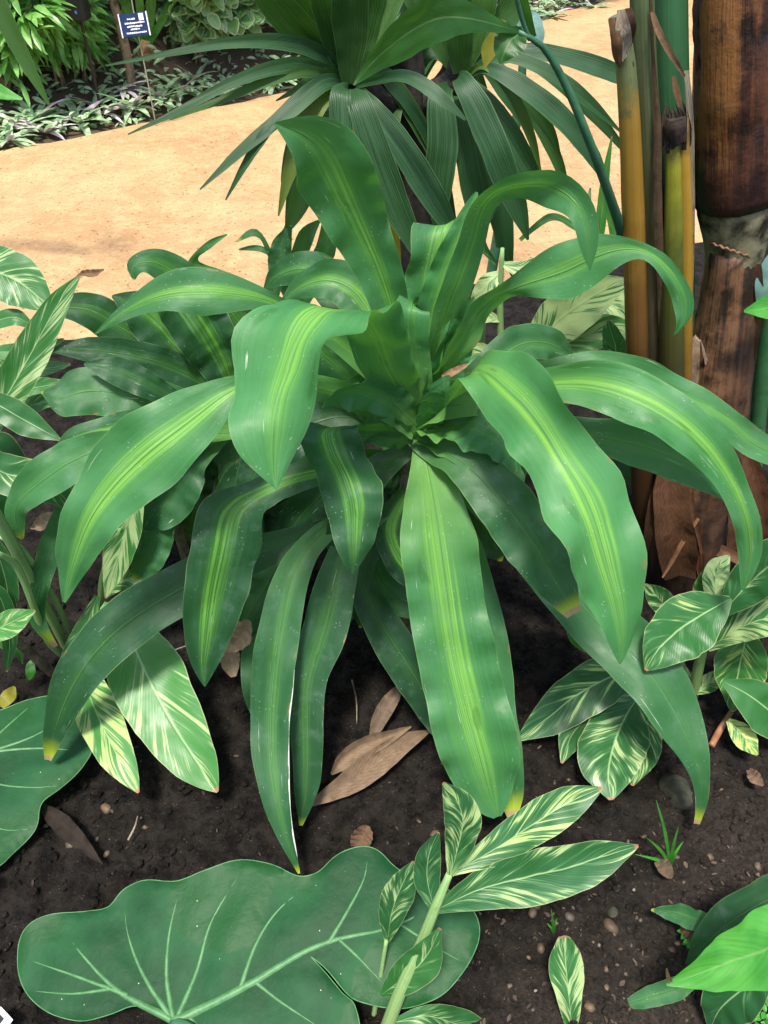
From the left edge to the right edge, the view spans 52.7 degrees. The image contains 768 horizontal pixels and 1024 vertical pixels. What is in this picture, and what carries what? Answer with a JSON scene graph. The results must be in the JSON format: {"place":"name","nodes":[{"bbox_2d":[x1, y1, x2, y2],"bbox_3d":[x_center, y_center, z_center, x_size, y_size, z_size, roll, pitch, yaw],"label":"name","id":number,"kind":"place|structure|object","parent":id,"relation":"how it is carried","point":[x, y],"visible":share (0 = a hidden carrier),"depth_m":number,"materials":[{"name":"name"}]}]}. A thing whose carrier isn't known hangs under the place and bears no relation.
{"place":"outdoors","nodes":[
{"label":"outdoors","id":0,"kind":"place"},
{"bbox_2d":[0,0,702,344],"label":"path","id":1,"kind":"structure","parent":0,"point":[111,202],"depth_m":3.65,"materials":[{"name":"beige sand"}]},
{"bbox_2d":[78,269,103,276],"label":"dry leaf","id":2,"kind":"object","parent":1,"relation":"on","point":[91,272],"visible":0.87,"depth_m":1.69,"materials":[{"name":"brown plant"}]},
{"bbox_2d":[0,0,767,1023],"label":"ground","id":3,"kind":"structure","parent":0,"point":[648,882],"depth_m":1.42,"materials":[{"name":"soil"}]},
{"bbox_2d":[0,1007,12,1023],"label":"plant tag","id":4,"kind":"object","parent":3,"relation":"on","point":[5,1018],"visible":1,"depth_m":1.14,"materials":[{"name":"white plastic"}]},
{"bbox_2d":[0,686,15,707],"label":"yellow leaf","id":5,"kind":"object","parent":3,"relation":"on","point":[7,696],"visible":1,"depth_m":1.55,"materials":[{"name":"yellow plant"}]},
{"bbox_2d":[0,122,39,146],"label":"rosette plant","id":6,"kind":"object","parent":3,"relation":"on","point":[20,142],"visible":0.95,"depth_m":4.19,"materials":[{"name":"green plant"}]},
{"bbox_2d":[0,0,49,105],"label":"tall strap plant","id":7,"kind":"object","parent":3,"relation":"on","point":[12,34],"visible":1,"depth_m":2.46,"materials":[{"name":"green plant"}]},
{"bbox_2d":[0,107,55,136],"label":"rosette plant","id":8,"kind":"object","parent":3,"relation":"on","point":[15,122],"visible":0.66,"depth_m":4.35,"materials":[{"name":"green plant"}]},
{"bbox_2d":[25,660,34,679],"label":"seedling","id":9,"kind":"object","parent":3,"relation":"on","point":[30,669],"visible":0.92,"depth_m":1.59,"materials":[{"name":"green plant"}]},
{"bbox_2d":[0,0,76,107],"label":"leafy shrub","id":10,"kind":"object","parent":3,"relation":"on","point":[10,68],"visible":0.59,"depth_m":4.17,"materials":[{"name":"green plant"}]},
{"bbox_2d":[7,96,69,133],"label":"rosette plant","id":11,"kind":"object","parent":3,"relation":"on","point":[24,105],"visible":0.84,"depth_m":4.43,"materials":[{"name":"green plant"}]},
{"bbox_2d":[0,245,80,676],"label":"variegated ginger","id":12,"kind":"object","parent":3,"relation":"on","point":[25,364],"visible":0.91,"depth_m":1.31,"materials":[{"name":"green plant"}]},
{"bbox_2d":[30,511,53,530],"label":"dry leaf","id":13,"kind":"object","parent":3,"relation":"on","point":[40,522],"visible":0.64,"depth_m":1.39,"materials":[{"name":"brown plant"}]},
{"bbox_2d":[0,696,91,865],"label":"elephant ear plant","id":14,"kind":"object","parent":3,"relation":"on","point":[32,779],"visible":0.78,"depth_m":1.41,"materials":[{"name":"green plant"}]},
{"bbox_2d":[18,115,73,139],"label":"rosette plant","id":15,"kind":"object","parent":3,"relation":"on","point":[48,128],"visible":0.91,"depth_m":4.34,"materials":[{"name":"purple plant"}]},
{"bbox_2d":[11,0,100,90],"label":"leafy shrub","id":16,"kind":"object","parent":3,"relation":"on","point":[61,49],"visible":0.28,"depth_m":4.36,"materials":[{"name":"green plant"}]},
{"bbox_2d":[40,804,102,863],"bbox_3d":[-0.549,0.559,1.354,0.172,0.021,0.032,30,50,29],"label":"dry leaf","id":17,"kind":"object","parent":3,"relation":"on","point":[65,827],"visible":0.99,"depth_m":1.36,"materials":[{"name":"plant"}]},
{"bbox_2d":[33,95,109,134],"bbox_3d":[-1.747,-2.292,4.509,0.480,0.166,0.376,12,43,13],"label":"rosette plant","id":18,"kind":"object","parent":3,"relation":"on","point":[75,115],"visible":0.73,"depth_m":4.51,"materials":[{"name":"green plant"}]},
{"bbox_2d":[31,0,119,83],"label":"leafy shrub","id":19,"kind":"object","parent":3,"relation":"on","point":[96,34],"visible":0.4,"depth_m":4.50,"materials":[{"name":"green plant"}]},
{"bbox_2d":[63,0,103,115],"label":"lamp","id":20,"kind":"object","parent":3,"relation":"on","point":[81,12],"visible":0.84,"depth_m":4.24,"materials":[{"name":"plastic"}]},
{"bbox_2d":[66,84,121,122],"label":"rosette plant","id":21,"kind":"object","parent":3,"relation":"on","point":[102,90],"visible":0.71,"depth_m":4.58,"materials":[{"name":"green plant"}]},
{"bbox_2d":[89,0,113,63],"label":"leafy shrub","id":22,"kind":"object","parent":3,"relation":"on","point":[105,2],"visible":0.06,"depth_m":4.61,"materials":[{"name":"green plant"}]},
{"bbox_2d":[101,803,110,813],"bbox_3d":[-0.508,0.543,1.421,0.022,0.014,0.016,28,49,27],"label":"pebble","id":23,"kind":"object","parent":3,"relation":"on","point":[105,808],"visible":1,"depth_m":1.42,"materials":[{"name":"stone"}]},
{"bbox_2d":[103,850,110,857],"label":"pebble","id":24,"kind":"object","parent":3,"relation":"on","point":[106,853],"visible":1,"depth_m":1.37,"materials":[{"name":"stone"}]},
{"bbox_2d":[79,99,136,122],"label":"rosette plant","id":25,"kind":"object","parent":3,"relation":"on","point":[114,107],"visible":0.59,"depth_m":4.57,"materials":[{"name":"purple plant"}]},
{"bbox_2d":[109,0,136,91],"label":"tree","id":26,"kind":"object","parent":3,"relation":"on","point":[125,51],"visible":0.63,"depth_m":4.62,"materials":[{"name":"brown plant"}]},
{"bbox_2d":[97,91,160,122],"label":"rosette plant","id":27,"kind":"object","parent":3,"relation":"on","point":[136,102],"visible":0.73,"depth_m":4.58,"materials":[{"name":"green plant"}]},
{"bbox_2d":[106,73,151,99],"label":"rosette plant","id":28,"kind":"object","parent":3,"relation":"on","point":[128,90],"visible":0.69,"depth_m":4.71,"materials":[{"name":"purple plant"}]},
{"bbox_2d":[127,816,137,839],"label":"twig","id":29,"kind":"object","parent":3,"relation":"on","point":[133,829],"visible":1,"depth_m":1.37,"materials":[{"name":"beige wood"}]},
{"bbox_2d":[117,0,156,125],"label":"plant sign","id":30,"kind":"object","parent":3,"relation":"on","point":[133,24],"visible":0.95,"depth_m":4.08,"materials":[{"name":"blue plastic"}]},
{"bbox_2d":[61,507,218,792],"bbox_3d":[-0.482,0.233,1.371,0.249,0.479,0.472,-15,44,-16],"label":"variegated ginger","id":31,"kind":"object","parent":3,"relation":"on","point":[150,695],"visible":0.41,"depth_m":1.40,"materials":[{"name":"green plant"}]},
{"bbox_2d":[118,0,174,61],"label":"strap leaf clump","id":32,"kind":"object","parent":3,"relation":"on","point":[126,8],"visible":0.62,"depth_m":4.76,"materials":[{"name":"green plant"}]},
{"bbox_2d":[4,228,307,711],"bbox_3d":[-0.357,-0.021,1.465,0.663,0.854,0.527,0,42,0],"label":"striped dracaena","id":33,"kind":"object","parent":3,"relation":"on","point":[135,363],"visible":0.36,"depth_m":1.36,"materials":[{"name":"green plant"}]},
{"bbox_2d":[127,76,187,105],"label":"rosette plant","id":34,"kind":"object","parent":3,"relation":"on","point":[161,92],"visible":0.7,"depth_m":4.75,"materials":[{"name":"green plant"}]},
{"bbox_2d":[155,1,169,34],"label":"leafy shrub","id":35,"kind":"object","parent":3,"relation":"on","point":[166,28],"visible":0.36,"depth_m":4.99,"materials":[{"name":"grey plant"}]},
{"bbox_2d":[151,72,210,101],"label":"rosette plant","id":36,"kind":"object","parent":3,"relation":"on","point":[177,84],"visible":0.76,"depth_m":4.83,"materials":[{"name":"green plant"}]},
{"bbox_2d":[145,0,245,65],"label":"leafy shrub","id":37,"kind":"object","parent":3,"relation":"on","point":[190,22],"visible":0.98,"depth_m":4.78,"materials":[{"name":"green plant"}]},
{"bbox_2d":[176,61,216,87],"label":"rosette plant","id":38,"kind":"object","parent":3,"relation":"on","point":[191,76],"visible":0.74,"depth_m":4.96,"materials":[{"name":"green plant"}]},
{"bbox_2d":[204,73,251,95],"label":"rosette plant","id":39,"kind":"object","parent":3,"relation":"on","point":[221,81],"visible":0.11,"depth_m":5.01,"materials":[{"name":"green plant"}]},
{"bbox_2d":[220,651,239,676],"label":"dry leaf","id":40,"kind":"object","parent":3,"relation":"on","point":[229,661],"visible":0.63,"depth_m":1.58,"materials":[{"name":"brown plant"}]},
{"bbox_2d":[225,619,252,652],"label":"dry leaf","id":41,"kind":"object","parent":3,"relation":"on","point":[241,638],"visible":0.65,"depth_m":1.51,"materials":[{"name":"brown plant"}]},
{"bbox_2d":[17,846,479,1023],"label":"elephant ear plant","id":42,"kind":"object","parent":3,"relation":"on","point":[243,941],"visible":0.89,"depth_m":1.17,"materials":[{"name":"green plant"}]},
{"bbox_2d":[225,0,271,54],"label":"leafy shrub","id":43,"kind":"object","parent":3,"relation":"on","point":[252,17],"visible":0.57,"depth_m":4.98,"materials":[{"name":"green plant"}]},
{"bbox_2d":[246,63,299,94],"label":"rosette plant","id":44,"kind":"object","parent":3,"relation":"on","point":[270,89],"visible":0.1,"depth_m":5.08,"materials":[{"name":"green plant"}]},
{"bbox_2d":[236,220,335,302],"bbox_3d":[-0.224,-0.405,1.986,0.228,0.704,0.027,-3,42,-4],"label":"plant","id":45,"kind":"object","parent":3,"relation":"on","point":[304,239],"visible":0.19,"depth_m":1.79,"materials":[{"name":"green plant"}]},
{"bbox_2d":[0,0,596,139],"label":"ground cover","id":46,"kind":"object","parent":3,"relation":"on","point":[169,106],"visible":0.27,"depth_m":4.68,"materials":[{"name":"green plant"}]},
{"bbox_2d":[351,680,356,723],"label":"twig","id":47,"kind":"object","parent":3,"relation":"on","point":[355,698],"visible":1,"depth_m":1.57,"materials":[{"name":"brown wood"}]},
{"bbox_2d":[350,825,372,846],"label":"dry leaf","id":48,"kind":"object","parent":3,"relation":"on","point":[362,835],"visible":0.91,"depth_m":1.34,"materials":[{"name":"brown plant"}]},
{"bbox_2d":[106,0,619,429],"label":"strap leaf palm","id":49,"kind":"object","parent":3,"relation":"on","point":[414,128],"visible":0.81,"depth_m":1.62,"materials":[{"name":"green plant"}]},
{"bbox_2d":[312,730,429,805],"bbox_3d":[-0.023,0.472,1.437,0.268,0.038,0.044,-25,48,-25],"label":"dry leaf","id":50,"kind":"object","parent":3,"relation":"on","point":[358,774],"visible":0.94,"depth_m":1.44,"materials":[{"name":"brown plant"}]},
{"bbox_2d":[330,726,410,774],"bbox_3d":[-0.025,0.444,1.459,0.170,0.050,0.032,-21,46,-22],"label":"dry leaf","id":51,"kind":"object","parent":50,"relation":"on","point":[349,755],"visible":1,"depth_m":1.46,"materials":[{"name":"brown plant"}]},
{"bbox_2d":[369,686,400,734],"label":"dry leaf","id":52,"kind":"object","parent":3,"relation":"on","point":[385,708],"visible":0.78,"depth_m":1.52,"materials":[{"name":"brown plant"}]},
{"bbox_2d":[21,717,761,1023],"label":"plant litter","id":53,"kind":"object","parent":3,"relation":"on","point":[621,983],"visible":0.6,"depth_m":1.29,"materials":[{"name":"brown plant"}]},
{"bbox_2d":[43,116,767,873],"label":"striped dracaena","id":54,"kind":"object","parent":3,"relation":"on","point":[423,514],"visible":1,"depth_m":1.15,"materials":[{"name":"green plant"}]},
{"bbox_2d":[442,363,467,376],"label":"dry leaf","id":55,"kind":"object","parent":54,"relation":"on","point":[454,371],"visible":0.98,"depth_m":1.15,"materials":[{"name":"brown plant"}]},
{"bbox_2d":[371,782,638,1023],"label":"variegated ginger","id":56,"kind":"object","parent":3,"relation":"on","point":[506,865],"visible":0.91,"depth_m":1.03,"materials":[{"name":"green plant"}]},
{"bbox_2d":[486,4,544,272],"bbox_3d":[0.366,-1.148,2.571,0.222,1.029,0.083,0,42,0],"label":"blue leaf plant","id":57,"kind":"object","parent":3,"relation":"on","point":[540,36],"visible":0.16,"depth_m":2.39,"materials":[{"name":"plant"}]},
{"bbox_2d":[353,0,694,567],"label":"stalk clump","id":58,"kind":"object","parent":3,"relation":"on","point":[650,45],"visible":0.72,"depth_m":1.16,"materials":[{"name":"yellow plant"}]},
{"bbox_2d":[528,907,536,917],"bbox_3d":[0.246,0.662,1.283,0.014,0.013,0.019,25,48,25],"label":"pebble","id":59,"kind":"object","parent":3,"relation":"on","point":[532,912],"visible":0.94,"depth_m":1.28,"materials":[{"name":"stone"}]},
{"bbox_2d":[537,942,544,953],"bbox_3d":[0.251,0.698,1.241,0.014,0.015,0.016,0,42,0],"label":"pebble","id":60,"kind":"object","parent":3,"relation":"on","point":[540,948],"visible":1,"depth_m":1.24,"materials":[{"name":"stone"}]},
{"bbox_2d":[464,136,625,368],"bbox_3d":[0.344,-0.408,1.852,0.519,0.888,0.307,-8,43,-9],"label":"variegated ginger","id":61,"kind":"object","parent":3,"relation":"on","point":[592,318],"visible":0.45,"depth_m":1.79,"materials":[{"name":"green plant"}]},
{"bbox_2d":[532,8,569,19],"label":"rosette plant","id":62,"kind":"object","parent":3,"relation":"on","point":[549,14],"visible":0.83,"depth_m":6.77,"materials":[{"name":"green plant"}]},
{"bbox_2d":[547,909,556,932],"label":"weed","id":63,"kind":"object","parent":3,"relation":"on","point":[553,928],"visible":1,"depth_m":1.23,"materials":[{"name":"green plant"}]},
{"bbox_2d":[549,935,583,1023],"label":"leaf","id":64,"kind":"object","parent":3,"relation":"on","point":[566,970],"visible":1,"depth_m":1.16,"materials":[{"name":"green plant"}]},
{"bbox_2d":[564,912,574,921],"bbox_3d":[0.307,0.670,1.284,0.017,0.012,0.016,0,42,0],"label":"pebble","id":65,"kind":"object","parent":3,"relation":"on","point":[570,916],"visible":1,"depth_m":1.28,"materials":[{"name":"stone"}]},
{"bbox_2d":[520,403,630,484],"bbox_3d":[0.382,-0.101,1.806,0.597,0.509,0.170,-12,43,-13],"label":"plant","id":66,"kind":"object","parent":3,"relation":"on","point":[624,469],"visible":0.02,"depth_m":1.84,"materials":[{"name":"green plant"}]},
{"bbox_2d":[583,1001,595,1011],"bbox_3d":[0.316,0.760,1.192,0.020,0.012,0.014,20,46,21],"label":"pebble","id":67,"kind":"object","parent":3,"relation":"on","point":[589,1006],"visible":1,"depth_m":1.19,"materials":[{"name":"stone"}]},
{"bbox_2d":[581,0,610,7],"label":"rosette plant","id":68,"kind":"object","parent":3,"relation":"on","point":[593,6],"visible":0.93,"depth_m":7.12,"materials":[{"name":"green plant"}]},
{"bbox_2d":[603,918,618,934],"bbox_3d":[0.371,0.679,1.270,0.019,0.020,0.029,-28,49,-28],"label":"pebble","id":69,"kind":"object","parent":3,"relation":"on","point":[610,925],"visible":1,"depth_m":1.26,"materials":[{"name":"stone"}]},
{"bbox_2d":[607,906,617,917],"bbox_3d":[0.382,0.668,1.293,0.020,0.015,0.021,0,42,0],"label":"pebble","id":70,"kind":"object","parent":3,"relation":"on","point":[612,911],"visible":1,"depth_m":1.29,"materials":[{"name":"stone"}]},
{"bbox_2d":[520,539,767,799],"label":"variegated ginger","id":71,"kind":"object","parent":3,"relation":"on","point":[592,714],"visible":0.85,"depth_m":1.44,"materials":[{"name":"green plant"}]},
{"bbox_2d":[635,801,682,864],"bbox_3d":[0.462,0.533,1.270,0.080,0.212,0.020,0,42,0],"label":"grass tuft","id":72,"kind":"object","parent":3,"relation":"on","point":[671,856],"visible":0.88,"depth_m":1.29,"materials":[{"name":"green plant"}]},
{"bbox_2d":[654,855,673,878],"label":"dry leaf","id":73,"kind":"object","parent":3,"relation":"on","point":[664,867],"visible":1,"depth_m":1.31,"materials":[{"name":"brown plant"}]},
{"bbox_2d":[668,946,675,952],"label":"pebble","id":74,"kind":"object","parent":3,"relation":"on","point":[671,949],"visible":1,"depth_m":1.25,"materials":[{"name":"stone"}]},
{"bbox_2d":[657,774,692,810],"bbox_3d":[0.552,0.523,1.460,0.054,0.032,0.075,-16,45,-17],"label":"mossy stone","id":75,"kind":"object","parent":3,"relation":"on","point":[676,788],"visible":1,"depth_m":1.45,"materials":[{"name":"grey stone"}]},
{"bbox_2d":[677,929,690,948],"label":"weed","id":76,"kind":"object","parent":3,"relation":"on","point":[687,942],"visible":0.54,"depth_m":1.23,"materials":[{"name":"green plant"}]},
{"bbox_2d":[680,926,694,939],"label":"dry leaf","id":77,"kind":"object","parent":3,"relation":"on","point":[687,933],"visible":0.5,"depth_m":1.24,"materials":[{"name":"brown plant"}]},
{"bbox_2d":[627,874,767,1023],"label":"broad leaf plant","id":78,"kind":"object","parent":3,"relation":"on","point":[726,970],"visible":0.99,"depth_m":1.10,"materials":[{"name":"green plant"}]},
{"bbox_2d":[643,0,767,595],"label":"banana trunk","id":79,"kind":"object","parent":3,"relation":"on","point":[685,530],"visible":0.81,"depth_m":1.30,"materials":[{"name":"brown plant"}]},
{"bbox_2d":[707,853,712,860],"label":"pebble","id":80,"kind":"object","parent":3,"relation":"on","point":[710,855],"visible":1,"depth_m":1.36,"materials":[{"name":"stone"}]},
{"bbox_2d":[746,768,763,785],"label":"dry leaf","id":81,"kind":"object","parent":3,"relation":"on","point":[754,776],"visible":1,"depth_m":1.43,"materials":[{"name":"brown plant"}]},
{"bbox_2d":[744,255,767,466],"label":"green stalk plant","id":82,"kind":"object","parent":3,"relation":"on","point":[759,398],"visible":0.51,"depth_m":1.52,"materials":[{"name":"green plant"}]},
{"bbox_2d":[754,861,760,870],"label":"pebble","id":83,"kind":"object","parent":3,"relation":"on","point":[757,867],"visible":1,"depth_m":1.34,"materials":[{"name":"stone"}]},
{"bbox_2d":[749,997,767,1023],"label":"weed","id":84,"kind":"object","parent":3,"relation":"on","point":[762,1015],"visible":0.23,"depth_m":1.15,"materials":[{"name":"green plant"}]}
]}

